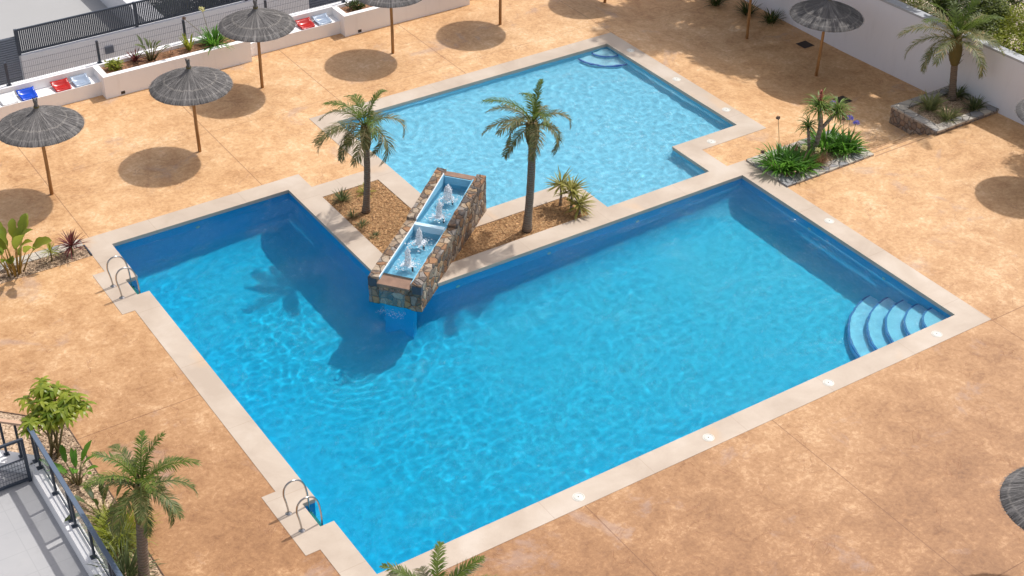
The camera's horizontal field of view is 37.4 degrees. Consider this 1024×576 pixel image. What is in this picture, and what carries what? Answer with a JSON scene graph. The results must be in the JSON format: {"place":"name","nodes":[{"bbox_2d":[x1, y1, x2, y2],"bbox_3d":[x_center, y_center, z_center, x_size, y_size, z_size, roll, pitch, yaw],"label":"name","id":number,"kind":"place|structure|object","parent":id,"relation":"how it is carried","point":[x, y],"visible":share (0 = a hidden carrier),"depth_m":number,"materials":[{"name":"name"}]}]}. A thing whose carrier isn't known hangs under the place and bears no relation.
{"place":"outdoors","nodes":[
{"label":"outdoors","id":0,"kind":"place"},
{"bbox_2d":[0,471,88,575],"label":"terrace","id":1,"kind":"structure","parent":0,"point":[34,541],"depth_m":28.05,"materials":[{"name":"grey tile"}]},
{"bbox_2d":[0,438,31,490],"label":"gate","id":2,"kind":"structure","parent":1,"relation":"on","point":[23,480],"depth_m":29.02,"materials":[{"name":"metal"}]},
{"bbox_2d":[0,450,108,575],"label":"terrace kerb","id":3,"kind":"structure","parent":1,"relation":"on","point":[75,537],"depth_m":28.47,"materials":[{"name":"white concrete"}]},
{"bbox_2d":[0,418,24,458],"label":"corner railing","id":4,"kind":"object","parent":3,"relation":"on","point":[14,423],"visible":0.82,"depth_m":29.26,"materials":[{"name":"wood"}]},
{"bbox_2d":[27,425,122,575],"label":"glass railing","id":5,"kind":"object","parent":3,"relation":"on","point":[113,568],"visible":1,"depth_m":27.70,"materials":[{"name":"glass"}]},
{"bbox_2d":[0,0,219,49],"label":"driveway","id":6,"kind":"structure","parent":0,"point":[16,14],"depth_m":48.62,"materials":[{"name":"concrete"}]},
{"bbox_2d":[100,0,157,24],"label":"garden wall","id":7,"kind":"structure","parent":6,"relation":"on","point":[109,3],"depth_m":47.64,"materials":[{"name":"white paint"}]},
{"bbox_2d":[151,0,233,16],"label":"hedge","id":8,"kind":"object","parent":6,"relation":"on","point":[183,4],"visible":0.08,"depth_m":47.41,"materials":[{"name":"green plant"}]},
{"bbox_2d":[0,0,1023,575],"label":"pool deck","id":9,"kind":"structure","parent":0,"point":[906,466],"depth_m":33.82,"materials":[{"name":"concrete"}]},
{"bbox_2d":[0,97,84,194],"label":"thatched parasol","id":10,"kind":"object","parent":9,"relation":"on","point":[37,125],"visible":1,"depth_m":36.79,"materials":[{"name":"grey plant"}]},
{"bbox_2d":[0,239,91,283],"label":"narrow gravel bed","id":11,"kind":"object","parent":9,"relation":"on","point":[36,256],"visible":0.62,"depth_m":35.82,"materials":[{"name":"grey gravel"}]},
{"bbox_2d":[0,213,51,276],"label":"banana plant","id":12,"kind":"object","parent":11,"relation":"on","point":[18,233],"visible":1,"depth_m":35.09,"materials":[{"name":"green plant"}]},
{"bbox_2d":[39,242,60,260],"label":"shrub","id":13,"kind":"object","parent":11,"relation":"on","point":[49,245],"visible":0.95,"depth_m":35.59,"materials":[{"name":"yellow plant"}]},
{"bbox_2d":[54,229,90,258],"bbox_3d":[-10.451,-1.056,35.836,0.950,0.718,0.890,-20,40,-27],"label":"cordyline","id":14,"kind":"object","parent":11,"relation":"on","point":[70,241],"visible":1,"depth_m":35.85,"materials":[{"name":"red plant"}]},
{"bbox_2d":[0,75,102,119],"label":"masonry bench","id":15,"kind":"object","parent":9,"relation":"on","point":[50,95],"visible":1,"depth_m":42.06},
{"bbox_2d":[0,91,18,105],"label":"plastic seat","id":16,"kind":"object","parent":15,"relation":"on","point":[9,98],"visible":1,"depth_m":41.48,"materials":[{"name":"white plastic"}]},
{"bbox_2d":[16,86,37,100],"bbox_3d":[-13.346,-5.349,41.680,0.490,0.167,0.420,-20,40,-27],"label":"plastic seat","id":17,"kind":"object","parent":15,"relation":"on","point":[29,93],"visible":0.98,"depth_m":41.72,"materials":[{"name":"blue plastic"}]},
{"bbox_2d":[50,78,71,91],"bbox_3d":[-12.545,-5.644,42.119,0.490,0.167,0.420,-20,40,-27],"label":"plastic seat","id":18,"kind":"object","parent":15,"relation":"on","point":[61,85],"visible":1,"depth_m":42.16,"materials":[{"name":"red plastic"}]},
{"bbox_2d":[69,73,90,86],"bbox_3d":[-12.077,-5.815,42.375,0.490,0.167,0.420,-20,40,-27],"label":"plastic seat","id":19,"kind":"object","parent":15,"relation":"on","point":[80,80],"visible":1,"depth_m":42.41,"materials":[{"name":"white plastic"}]},
{"bbox_2d":[0,412,162,575],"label":"terrace bed","id":20,"kind":"object","parent":9,"relation":"in","point":[8,432],"visible":0.25,"depth_m":30.05,"materials":[{"name":"beige gravel"}]},
{"bbox_2d":[14,375,96,458],"bbox_3d":[-8.942,2.696,29.636,1.588,1.582,1.459,-20,40,-27],"label":"umbrella plant","id":21,"kind":"object","parent":20,"relation":"on","point":[61,411],"visible":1,"depth_m":29.25,"materials":[{"name":"green plant"}]},
{"bbox_2d":[39,440,97,485],"bbox_3d":[-8.472,3.446,29.318,1.218,0.724,0.878,10,36,14],"label":"bird of paradise","id":22,"kind":"object","parent":20,"relation":"on","point":[74,461],"visible":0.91,"depth_m":29.30,"materials":[{"name":"green plant"}]},
{"bbox_2d":[0,411,163,575],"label":"bed edging","id":23,"kind":"object","parent":20,"relation":"on","point":[94,468],"depth_m":29.97,"materials":[{"name":"beige concrete"}]},
{"bbox_2d":[28,425,159,575],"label":"pebbles","id":24,"kind":"object","parent":20,"relation":"on","point":[87,477],"visible":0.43,"depth_m":29.52,"materials":[{"name":"gravel"}]},
{"bbox_2d":[64,477,130,521],"bbox_3d":[-7.736,3.991,28.460,1.246,0.827,1.050,0,35,-2],"label":"bird of paradise","id":25,"kind":"object","parent":20,"relation":"on","point":[90,494],"visible":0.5,"depth_m":28.46,"materials":[{"name":"green plant"}]},
{"bbox_2d":[79,494,163,562],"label":"yellow grass","id":26,"kind":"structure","parent":20,"relation":"on","point":[101,521],"depth_m":28.09,"materials":[{"name":"green plant"}]},
{"bbox_2d":[93,519,152,567],"bbox_3d":[-7.215,4.651,27.760,1.180,0.526,1.252,-20,40,-27],"label":"striped flax","id":27,"kind":"object","parent":20,"relation":"on","point":[123,532],"visible":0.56,"depth_m":27.89,"materials":[{"name":"green plant"}]},
{"bbox_2d":[87,537,165,575],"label":"striped flax","id":28,"kind":"object","parent":20,"relation":"on","point":[127,568],"visible":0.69,"depth_m":27.41,"materials":[{"name":"green plant"}]},
{"bbox_2d":[79,430,201,575],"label":"palm tree","id":29,"kind":"object","parent":20,"relation":"on","point":[138,495],"visible":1,"depth_m":26.05,"materials":[{"name":"green plant"}]},
{"bbox_2d":[93,37,251,98],"bbox_3d":[-9.730,-6.443,43.617,4.480,0.690,0.784,-20,40,-27],"label":"long planter","id":30,"kind":"object","parent":9,"relation":"on","point":[130,76],"visible":0.83,"depth_m":43.15,"materials":[{"name":"white concrete"}]},
{"bbox_2d":[104,57,123,70],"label":"shrub","id":31,"kind":"object","parent":30,"relation":"in","point":[113,64],"visible":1,"depth_m":42.63,"materials":[{"name":"green plant"}]},
{"bbox_2d":[124,47,148,61],"bbox_3d":[-10.725,-6.609,42.990,0.781,0.416,0.690,-20,40,-27],"label":"cordyline","id":32,"kind":"object","parent":30,"relation":"in","point":[134,57],"visible":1,"depth_m":43.07,"materials":[{"name":"red plant"}]},
{"bbox_2d":[135,34,171,60],"bbox_3d":[-10.218,-6.808,43.082,1.057,0.690,0.806,-9,36,-13],"label":"bird of paradise","id":33,"kind":"object","parent":30,"relation":"on","point":[151,57],"visible":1,"depth_m":43.11,"materials":[{"name":"green plant"}]},
{"bbox_2d":[158,47,175,55],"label":"dry plant","id":34,"kind":"object","parent":30,"relation":"on","point":[167,51],"visible":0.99,"depth_m":43.48,"materials":[{"name":"brown plant"}]},
{"bbox_2d":[179,33,193,49],"bbox_3d":[-9.334,-7.122,43.688,0.450,0.513,0.656,-20,40,-27],"label":"aloe","id":35,"kind":"object","parent":30,"relation":"on","point":[187,45],"visible":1,"depth_m":43.69,"materials":[{"name":"yellow plant"}]},
{"bbox_2d":[182,6,234,54],"bbox_3d":[-8.714,-7.561,43.731,1.531,1.272,1.377,-20,40,-27],"label":"agapanthus","id":36,"kind":"object","parent":30,"relation":"in","point":[211,41],"visible":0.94,"depth_m":43.95,"materials":[{"name":"green plant"}]},
{"bbox_2d":[148,59,233,151],"bbox_3d":[-8.279,-4.721,39.382,2.201,2.780,2.204,-26,43,-32],"label":"thatched parasol","id":37,"kind":"object","parent":9,"relation":"on","point":[189,85],"visible":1,"depth_m":38.62,"materials":[{"name":"grey plant"}]},
{"bbox_2d":[217,0,296,87],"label":"thatched parasol","id":38,"kind":"object","parent":9,"relation":"on","point":[255,23],"visible":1,"depth_m":41.66,"materials":[{"name":"grey plant"}]},
{"bbox_2d":[250,15,340,55],"bbox_3d":[-6.650,-7.572,45.526,3.100,0.433,0.483,-20,40,-27],"label":"masonry bench","id":39,"kind":"object","parent":9,"relation":"on","point":[297,35],"visible":0.63,"depth_m":45.46,"materials":[{"name":"white paint"}]},
{"bbox_2d":[295,17,314,29],"bbox_3d":[-6.225,-7.964,45.581,0.490,0.167,0.420,-20,40,-27],"label":"plastic seat","id":40,"kind":"object","parent":39,"relation":"on","point":[305,23],"visible":0.99,"depth_m":45.62,"materials":[{"name":"red plastic"}]},
{"bbox_2d":[312,13,331,24],"bbox_3d":[-5.749,-8.139,45.841,0.490,0.167,0.420,-20,40,-27],"label":"plastic seat","id":41,"kind":"object","parent":39,"relation":"on","point":[322,19],"visible":1,"depth_m":45.88,"materials":[{"name":"white plastic"}]},
{"bbox_2d":[358,0,421,53],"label":"thatched parasol","id":42,"kind":"object","parent":9,"relation":"on","point":[391,4],"visible":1,"depth_m":43.26,"materials":[{"name":"grey plant"}]},
{"bbox_2d":[332,0,469,36],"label":"long planter","id":43,"kind":"object","parent":9,"relation":"on","point":[362,20],"visible":0.92,"depth_m":46.39,"materials":[{"name":"white paint"}]},
{"bbox_2d":[345,0,365,9],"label":"shrub","id":44,"kind":"object","parent":43,"relation":"on","point":[354,4],"visible":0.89,"depth_m":46.11,"materials":[{"name":"green plant"}]},
{"bbox_2d":[379,541,496,575],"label":"palm tree","id":45,"kind":"object","parent":9,"relation":"on","point":[469,568],"visible":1,"depth_m":24.66,"materials":[{"name":"green plant"}]},
{"bbox_2d":[323,180,587,261],"bbox_3d":[-1.435,-2.008,38.073,5.220,0.100,4.310,-20,40,-27],"label":"mulch bed","id":46,"kind":"object","parent":9,"relation":"in","point":[398,216],"visible":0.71,"depth_m":37.50,"materials":[{"name":"brown wood"}]},
{"bbox_2d":[330,188,352,203],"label":"grass tuft","id":47,"kind":"object","parent":46,"relation":"on","point":[342,196],"visible":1,"depth_m":38.16,"materials":[{"name":"green plant"}]},
{"bbox_2d":[347,208,359,218],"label":"grass tuft","id":48,"kind":"object","parent":46,"relation":"on","point":[351,214],"visible":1,"depth_m":37.57,"materials":[{"name":"green plant"}]},
{"bbox_2d":[312,89,407,214],"bbox_3d":[-3.787,-3.159,36.809,2.460,3.202,2.327,-20,40,-27],"label":"palm tree","id":49,"kind":"object","parent":46,"relation":"on","point":[366,134],"visible":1,"depth_m":36.29,"materials":[{"name":"green plant"}]},
{"bbox_2d":[355,218,369,227],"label":"grass tuft","id":50,"kind":"object","parent":46,"relation":"on","point":[362,224],"visible":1,"depth_m":37.22,"materials":[{"name":"green plant"}]},
{"bbox_2d":[357,182,374,197],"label":"grass tuft","id":51,"kind":"object","parent":46,"relation":"on","point":[371,190],"visible":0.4,"depth_m":38.51,"materials":[{"name":"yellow plant"}]},
{"bbox_2d":[368,230,379,238],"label":"grass tuft","id":52,"kind":"object","parent":46,"relation":"on","point":[376,233],"visible":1,"depth_m":36.85,"materials":[{"name":"green plant"}]},
{"bbox_2d":[481,79,572,233],"bbox_3d":[0.347,-2.958,35.990,2.065,3.890,2.112,-20,40,-27],"label":"palm tree","id":53,"kind":"object","parent":46,"relation":"on","point":[531,131],"visible":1,"depth_m":35.36,"materials":[{"name":"green plant"}]},
{"bbox_2d":[544,166,578,205],"bbox_3d":[1.220,-2.541,37.828,0.939,1.155,0.853,-20,40,-27],"label":"yucca","id":54,"kind":"object","parent":46,"relation":"on","point":[555,184],"visible":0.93,"depth_m":37.74,"materials":[{"name":"green plant"}]},
{"bbox_2d":[554,173,588,211],"bbox_3d":[1.490,-2.345,37.573,1.016,1.132,0.956,-20,40,-27],"label":"yucca","id":55,"kind":"object","parent":46,"relation":"on","point":[572,191],"visible":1,"depth_m":37.51,"materials":[{"name":"green plant"}]},
{"bbox_2d":[563,190,596,220],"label":"yucca","id":56,"kind":"object","parent":46,"relation":"on","point":[579,211],"visible":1,"depth_m":37.56,"materials":[{"name":"green plant"}]},
{"bbox_2d":[499,0,501,24],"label":"thatched parasol","id":57,"kind":"object","parent":9,"relation":"on","point":[500,12],"visible":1,"depth_m":46.57,"materials":[{"name":"brown plant"}]},
{"bbox_2d":[81,160,990,575],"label":"swimming pool","id":58,"kind":"structure","parent":9,"relation":"in","point":[335,546],"depth_m":33.42,"materials":[{"name":"stone"}]},
{"bbox_2d":[106,256,140,298],"bbox_3d":[-8.908,0.184,34.974,0.546,1.933,0.680,-20,40,-27],"label":"pool ladder","id":59,"kind":"object","parent":58,"relation":"attached to","point":[114,285],"visible":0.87,"depth_m":34.59,"materials":[{"name":"metal"}]},
{"bbox_2d":[283,479,322,532],"bbox_3d":[-3.943,4.520,28.817,0.546,1.933,0.680,-20,40,-27],"label":"pool ladder","id":60,"kind":"object","parent":58,"relation":"attached to","point":[301,529],"visible":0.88,"depth_m":28.44,"materials":[{"name":"metal"}]},
{"bbox_2d":[367,167,485,317],"bbox_3d":[-2.032,-0.320,36.389,1.318,3.393,4.921,11,36,15],"label":"stone fountain","id":61,"kind":"object","parent":58,"relation":"in","point":[428,242],"visible":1,"depth_m":35.60,"materials":[{"name":"stone"}]},
{"bbox_2d":[572,493,584,500],"bbox_3d":[1.286,4.037,29.266,0.246,0.008,0.246,-20,40,-27],"label":"skimmer lid","id":62,"kind":"object","parent":58,"relation":"on","point":[578,497],"visible":1,"depth_m":29.27,"materials":[{"name":"white plastic"}]},
{"bbox_2d":[702,434,713,440],"bbox_3d":[3.993,3.036,30.759,0.246,0.008,0.246,-20,40,-27],"label":"skimmer lid","id":63,"kind":"object","parent":58,"relation":"on","point":[708,437],"visible":1,"depth_m":30.75,"materials":[{"name":"white plastic"}]},
{"bbox_2d":[823,379,833,385],"bbox_3d":[6.751,2.017,32.279,0.246,0.008,0.246,-20,40,-27],"label":"skimmer lid","id":64,"kind":"object","parent":58,"relation":"on","point":[827,382],"visible":1,"depth_m":32.28,"materials":[{"name":"white plastic"}]},
{"bbox_2d":[824,218,833,223],"bbox_3d":[7.888,-1.672,37.616,0.246,0.008,0.246,-20,40,-27],"label":"skimmer lid","id":65,"kind":"object","parent":58,"relation":"on","point":[828,220],"visible":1,"depth_m":37.62,"materials":[{"name":"white plastic"}]},
{"bbox_2d":[931,331,941,336],"bbox_3d":[9.478,1.022,33.763,0.246,0.008,0.246,-20,40,-27],"label":"skimmer lid","id":66,"kind":"object","parent":58,"relation":"on","point":[936,334],"visible":1,"depth_m":33.77,"materials":[{"name":"white plastic"}]},
{"bbox_2d":[309,33,765,227],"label":"paddling pool","id":67,"kind":"structure","parent":9,"relation":"in","point":[408,194],"depth_m":41.95,"materials":[{"name":"stone"}]},
{"bbox_2d":[342,47,732,208],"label":"paddling pool water","id":68,"kind":"structure","parent":67,"relation":"in","point":[632,124],"depth_m":41.44,"materials":[{"name":"blue liquid"}]},
{"bbox_2d":[707,139,715,143],"bbox_3d":[5.384,-3.962,40.870,0.246,0.008,0.246,-20,40,-27],"label":"skimmer lid","id":69,"kind":"object","parent":67,"relation":"on","point":[711,141],"visible":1,"depth_m":40.86,"materials":[{"name":"white plastic"}]},
{"bbox_2d":[733,1,760,16],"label":"grass tuft","id":70,"kind":"object","parent":9,"relation":"on","point":[744,9],"depth_m":48.52,"materials":[{"name":"green plant"}]},
{"bbox_2d":[745,0,751,38],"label":"thatched parasol","id":71,"kind":"object","parent":9,"relation":"on","point":[748,20],"visible":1,"depth_m":46.72,"materials":[{"name":"brown plant"}]},
{"bbox_2d":[759,8,785,26],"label":"grass tuft","id":72,"kind":"object","parent":9,"relation":"on","point":[768,20],"depth_m":48.02,"materials":[{"name":"green plant"}]},
{"bbox_2d":[796,40,813,47],"bbox_3d":[9.062,-7.529,46.788,0.400,0.008,0.400,-20,40,-27],"label":"drain grate","id":73,"kind":"object","parent":9,"relation":"on","point":[805,44],"visible":1,"depth_m":46.78,"materials":[{"name":"black metal"}]},
{"bbox_2d":[746,129,873,187],"bbox_3d":[7.919,-3.341,40.259,3.095,0.355,1.636,-20,40,-27],"label":"flagstone bed","id":74,"kind":"object","parent":9,"relation":"on","point":[788,180],"visible":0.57,"depth_m":39.83,"materials":[{"name":"grey gravel"}]},
{"bbox_2d":[747,116,808,177],"bbox_3d":[7.037,-3.676,39.225,1.655,1.411,1.655,-20,40,-27],"label":"agapanthus","id":75,"kind":"object","parent":74,"relation":"on","point":[774,169],"visible":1,"depth_m":39.58,"materials":[{"name":"green plant"}]},
{"bbox_2d":[771,144,825,177],"bbox_3d":[7.513,-3.424,39.475,1.424,0.721,1.418,-20,40,-27],"label":"agapanthus","id":76,"kind":"object","parent":74,"relation":"on","point":[809,163],"visible":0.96,"depth_m":39.56,"materials":[{"name":"green plant"}]},
{"bbox_2d":[804,146,832,170],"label":"dry grass","id":77,"kind":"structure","parent":74,"relation":"on","point":[822,159],"depth_m":39.80,"materials":[{"name":"brown plant"}]},
{"bbox_2d":[795,88,853,153],"bbox_3d":[8.259,-4.405,39.943,1.611,1.853,1.089,4,35,5],"label":"dragon tree","id":78,"kind":"object","parent":74,"relation":"on","point":[837,109],"visible":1,"depth_m":39.69,"materials":[{"name":"green plant"}]},
{"bbox_2d":[800,101,855,158],"bbox_3d":[8.453,-4.297,40.198,1.679,1.349,1.674,-20,40,-27],"label":"agapanthus","id":79,"kind":"object","parent":74,"relation":"on","point":[825,140],"visible":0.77,"depth_m":40.42,"materials":[{"name":"green plant"}]},
{"bbox_2d":[825,115,872,159],"bbox_3d":[8.961,-4.043,40.186,1.270,0.957,1.292,-2,35,-5],"label":"agapanthus","id":80,"kind":"object","parent":74,"relation":"on","point":[854,147],"visible":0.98,"depth_m":40.31,"materials":[{"name":"green plant"}]},
{"bbox_2d":[789,0,864,75],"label":"thatched parasol","id":81,"kind":"object","parent":9,"relation":"on","point":[824,16],"visible":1,"depth_m":43.51,"materials":[{"name":"grey plant"}]},
{"bbox_2d":[889,86,998,135],"bbox_3d":[12.125,-4.824,42.536,2.486,0.585,1.782,-20,40,-27],"label":"stone planter","id":82,"kind":"object","parent":9,"relation":"on","point":[908,117],"visible":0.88,"depth_m":42.19,"materials":[{"name":"grey stone"}]},
{"bbox_2d":[912,89,948,113],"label":"planter grass","id":83,"kind":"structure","parent":82,"relation":"on","point":[931,103],"depth_m":42.33,"materials":[{"name":"green plant"}]},
{"bbox_2d":[935,103,962,123],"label":"planter grass","id":84,"kind":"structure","parent":82,"relation":"on","point":[946,117],"depth_m":41.85,"materials":[{"name":"green plant"}]},
{"bbox_2d":[896,0,1004,101],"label":"palm tree","id":85,"kind":"object","parent":82,"relation":"on","point":[956,43],"visible":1,"depth_m":41.62,"materials":[{"name":"green plant"}]},
{"bbox_2d":[998,467,1023,530],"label":"thatched parasol","id":86,"kind":"object","parent":9,"relation":"on","point":[1011,495],"visible":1,"depth_m":26.42,"materials":[{"name":"grey plant"}]},
{"bbox_2d":[1014,99,1023,121],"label":"thatched parasol","id":87,"kind":"object","parent":9,"relation":"on","point":[1019,110],"visible":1,"depth_m":38.30,"materials":[{"name":"grey plant"}]},
{"bbox_2d":[114,178,950,573],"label":"pool water","id":88,"kind":"structure","parent":0,"point":[462,406],"depth_m":33.53,"materials":[{"name":"blue liquid"}]},
{"bbox_2d":[701,0,729,6],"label":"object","id":89,"kind":"object","parent":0,"point":[715,2],"depth_m":49.03,"materials":[{"name":"green plant"}]},
{"bbox_2d":[781,140,805,154],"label":"dry grass","id":90,"kind":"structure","parent":0,"point":[796,147],"depth_m":40.20,"materials":[{"name":"plant"}]},
{"bbox_2d":[834,96,851,103],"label":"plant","id":91,"kind":"object","parent":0,"point":[840,98],"visible":0.6,"depth_m":43.81,"materials":[{"name":"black plant"}]},
{"bbox_2d":[944,82,972,100],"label":"planter grass","id":92,"kind":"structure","parent":0,"point":[959,93],"depth_m":42.92,"materials":[{"name":"green plant"}]},
{"bbox_2d":[906,0,1023,50],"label":"bank","id":93,"kind":"structure","parent":0,"point":[997,27],"depth_m":45.10,"materials":[{"name":"green plant"}]},
{"bbox_2d":[902,0,965,18],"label":"bush","id":94,"kind":"object","parent":93,"relation":"on","point":[923,2],"visible":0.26,"depth_m":44.18,"materials":[{"name":"green plant"}]},
{"bbox_2d":[928,0,1011,31],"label":"bush","id":95,"kind":"object","parent":93,"relation":"on","point":[945,3],"visible":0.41,"depth_m":43.20,"materials":[{"name":"green plant"}]},
{"bbox_2d":[965,0,1015,43],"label":"bush","id":96,"kind":"object","parent":93,"relation":"on","point":[991,26],"visible":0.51,"depth_m":42.66,"materials":[{"name":"green plant"}]},
{"bbox_2d":[964,0,1023,13],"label":"bush","id":97,"kind":"object","parent":93,"relation":"on","point":[1013,2],"visible":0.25,"depth_m":44.69,"materials":[{"name":"green plant"}]},
{"bbox_2d":[985,3,1023,55],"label":"bush","id":98,"kind":"object","parent":93,"relation":"on","point":[1017,34],"visible":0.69,"depth_m":42.12,"materials":[{"name":"green plant"}]},
{"bbox_2d":[962,94,990,111],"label":"planter grass","id":99,"kind":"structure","parent":0,"point":[973,105],"depth_m":42.35,"materials":[{"name":"green plant"}]},
{"label":"ground","id":100,"kind":"structure","parent":0,"visible":0},
{"bbox_2d":[0,36,22,84],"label":"slatted gate","id":101,"kind":"structure","parent":100,"relation":"on","point":[9,56],"depth_m":43.64,"materials":[{"name":"grey metal"}]},
{"bbox_2d":[0,0,357,94],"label":"boundary wall","id":102,"kind":"structure","parent":100,"relation":"on","point":[40,82],"depth_m":42.70,"materials":[{"name":"white paint"}]},
{"bbox_2d":[0,0,345,85],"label":"wire fence","id":103,"kind":"object","parent":102,"relation":"on","point":[99,61],"visible":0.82,"depth_m":42.94,"materials":[{"name":"metal"}]},
{"bbox_2d":[19,0,340,79],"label":"neighbour wall","id":104,"kind":"structure","parent":100,"relation":"on","point":[116,35],"depth_m":45.41,"materials":[{"name":"stone"}]},
{"bbox_2d":[13,0,247,55],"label":"bar fence","id":105,"kind":"object","parent":104,"relation":"on","point":[135,5],"visible":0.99,"depth_m":44.70,"materials":[{"name":"metal"}]},
{"bbox_2d":[745,0,1023,124],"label":"wall","id":106,"kind":"structure","parent":100,"relation":"on","point":[873,40],"depth_m":44.08,"materials":[{"name":"white paint"}]}
]}

